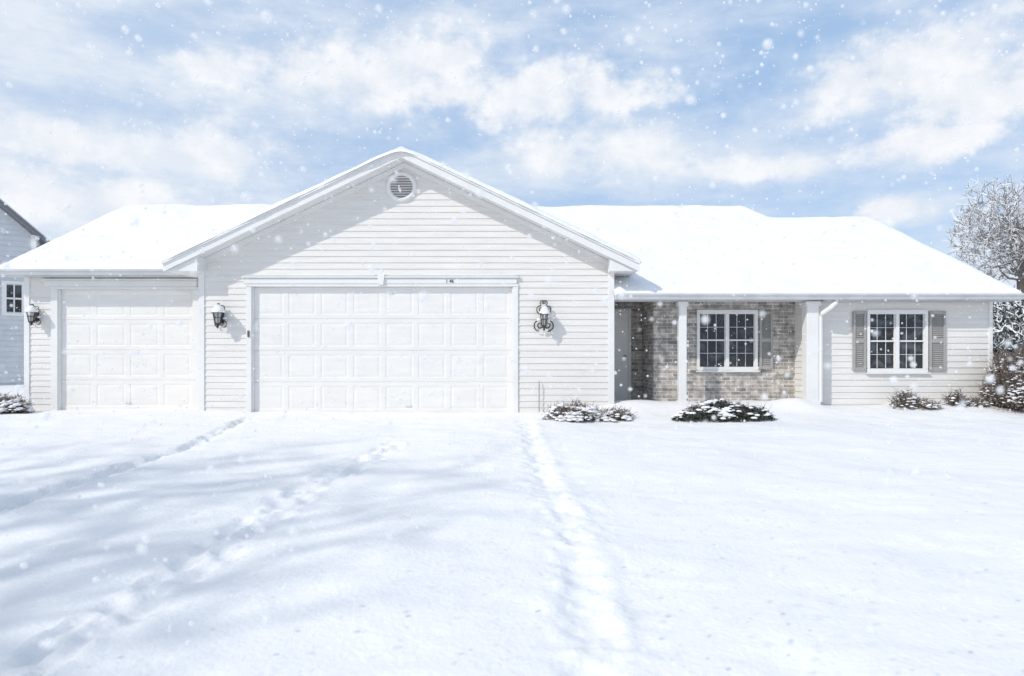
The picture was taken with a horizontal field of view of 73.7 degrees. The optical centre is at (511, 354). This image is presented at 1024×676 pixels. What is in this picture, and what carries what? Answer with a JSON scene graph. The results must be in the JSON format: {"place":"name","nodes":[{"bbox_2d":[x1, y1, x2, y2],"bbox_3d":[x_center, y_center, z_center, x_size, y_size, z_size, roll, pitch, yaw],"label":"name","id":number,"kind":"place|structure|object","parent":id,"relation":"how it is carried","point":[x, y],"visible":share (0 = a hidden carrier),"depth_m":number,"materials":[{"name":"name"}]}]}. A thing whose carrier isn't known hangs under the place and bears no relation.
{"place":"outdoors","nodes":[
{"label":"outdoors","id":0,"kind":"place"},
{"bbox_2d":[0,369,1023,675],"bbox_3d":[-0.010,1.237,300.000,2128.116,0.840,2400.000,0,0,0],"label":"ground","id":1,"kind":"structure","parent":0,"point":[206,581],"depth_m":5.13,"materials":[{"name":"white snow"}]},
{"bbox_2d":[0,391,34,414],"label":"shrub","id":2,"kind":"object","parent":1,"relation":"on","point":[11,404],"visible":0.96,"depth_m":12.89,"materials":[{"name":"white plant"}]},
{"bbox_2d":[0,198,49,384],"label":"neighbour house","id":3,"kind":"structure","parent":1,"relation":"on","point":[21,235],"depth_m":24.58,"materials":[{"name":"blue"}]},
{"bbox_2d":[2,281,23,315],"bbox_3d":[-17.954,-2.005,24.613,0.722,1.242,0.120,0,0,-39],"label":"window","id":4,"kind":"structure","parent":3,"relation":"in","point":[16,298],"depth_m":24.57,"materials":[{"name":"white glass"}]},
{"bbox_2d":[0,146,1023,412],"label":"suburban house","id":5,"kind":"structure","parent":1,"relation":"on","point":[226,372],"depth_m":12.87,"materials":[{"name":"plastic"}]},
{"bbox_2d":[62,290,191,409],"bbox_3d":[-7.689,-0.085,13.652,2.685,2.410,0.033,0,0,0],"label":"garage door","id":6,"kind":"structure","parent":5,"relation":"in","point":[131,314],"depth_m":13.66,"materials":[{"name":"paint"}]},
{"bbox_2d":[254,287,511,412],"bbox_3d":[-2.429,-0.072,12.851,4.890,2.384,0.033,0,0,0],"label":"garage door","id":7,"kind":"structure","parent":5,"relation":"in","point":[311,386],"depth_m":12.86,"materials":[{"name":"paint"}]},
{"bbox_2d":[614,309,630,399],"bbox_3d":[2.080,0.014,14.762,0.990,1.972,0.115,0,0,0],"label":"front door","id":8,"kind":"structure","parent":5,"relation":"in","point":[622,322],"depth_m":14.74,"materials":[{"name":"paint"}]},
{"bbox_2d":[696,310,759,371],"bbox_3d":[4.281,-0.263,13.590,1.258,1.243,0.120,0,0,0],"label":"window","id":9,"kind":"structure","parent":5,"relation":"in","point":[713,348],"depth_m":13.63,"materials":[{"name":"white glass"}]},
{"bbox_2d":[865,310,929,373],"bbox_3d":[7.381,-0.236,13.090,1.215,1.234,0.120,0,0,0],"label":"window","id":10,"kind":"structure","parent":5,"relation":"in","point":[914,325],"depth_m":13.13,"materials":[{"name":"white glass"}]},
{"bbox_2d":[539,398,606,422],"bbox_3d":[1.061,0.967,11.849,1.175,0.442,0.722,0,0,0],"label":"shrub","id":11,"kind":"object","parent":1,"relation":"on","point":[574,412],"visible":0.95,"depth_m":11.74,"materials":[{"name":"white plant"}]},
{"bbox_2d":[596,404,637,420],"bbox_3d":[1.800,1.029,11.939,0.823,0.313,0.581,0,0,0],"label":"shrub","id":12,"kind":"object","parent":1,"relation":"on","point":[614,414],"visible":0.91,"depth_m":11.82,"materials":[{"name":"white plant"}]},
{"bbox_2d":[670,396,776,422],"bbox_3d":[3.640,0.953,11.753,1.819,0.453,0.713,0,0,0],"label":"boxwood hedge","id":13,"kind":"object","parent":1,"relation":"on","point":[734,411],"visible":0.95,"depth_m":11.59,"materials":[{"name":"green plant"}]},
{"bbox_2d":[886,387,923,408],"bbox_3d":[7.272,0.802,12.596,0.659,0.437,0.471,0,0,0],"label":"garden plant","id":14,"kind":"object","parent":1,"relation":"on","point":[906,401],"visible":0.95,"depth_m":12.55,"materials":[{"name":"white plant"}]},
{"bbox_2d":[910,397,943,410],"bbox_3d":[7.605,0.898,12.480,0.561,0.283,0.455,0,0,0],"label":"garden plant","id":15,"kind":"object","parent":1,"relation":"on","point":[928,404],"visible":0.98,"depth_m":12.43,"materials":[{"name":"white plant"}]},
{"bbox_2d":[941,387,973,406],"bbox_3d":[8.203,0.777,12.610,0.526,0.407,0.465,0,0,0],"label":"garden plant","id":16,"kind":"object","parent":1,"relation":"on","point":[955,399],"visible":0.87,"depth_m":12.54,"materials":[{"name":"white plant"}]},
{"bbox_2d":[966,396,992,406],"bbox_3d":[8.590,0.867,12.593,0.433,0.250,0.462,0,0,0],"label":"garden plant","id":17,"kind":"object","parent":1,"relation":"on","point":[977,401],"visible":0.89,"depth_m":12.53,"materials":[{"name":"grey plant"}]},
{"bbox_2d":[941,175,1023,306],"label":"snowy tree","id":18,"kind":"object","parent":1,"relation":"on","point":[1018,249],"visible":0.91,"depth_m":27.90,"materials":[{"name":"white plant"}]},
{"bbox_2d":[974,342,1023,412],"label":"rounded bush","id":19,"kind":"object","parent":1,"relation":"on","point":[1004,375],"visible":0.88,"depth_m":12.37,"materials":[{"name":"brown plant"}]},
{"bbox_2d":[993,285,1023,363],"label":"tree","id":20,"kind":"object","parent":1,"relation":"on","point":[1013,316],"visible":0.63,"depth_m":19.64,"materials":[{"name":"white plant"}]},
{"bbox_2d":[0,0,1023,675],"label":"falling snow","id":21,"kind":"structure","parent":0,"point":[424,298],"depth_m":2.54,"materials":[{"name":"white snow"}]},
{"bbox_2d":[0,0,1023,354],"label":"sky","id":22,"kind":"structure","parent":0,"point":[38,111],"materials":[{"name":"blue"}]}
]}

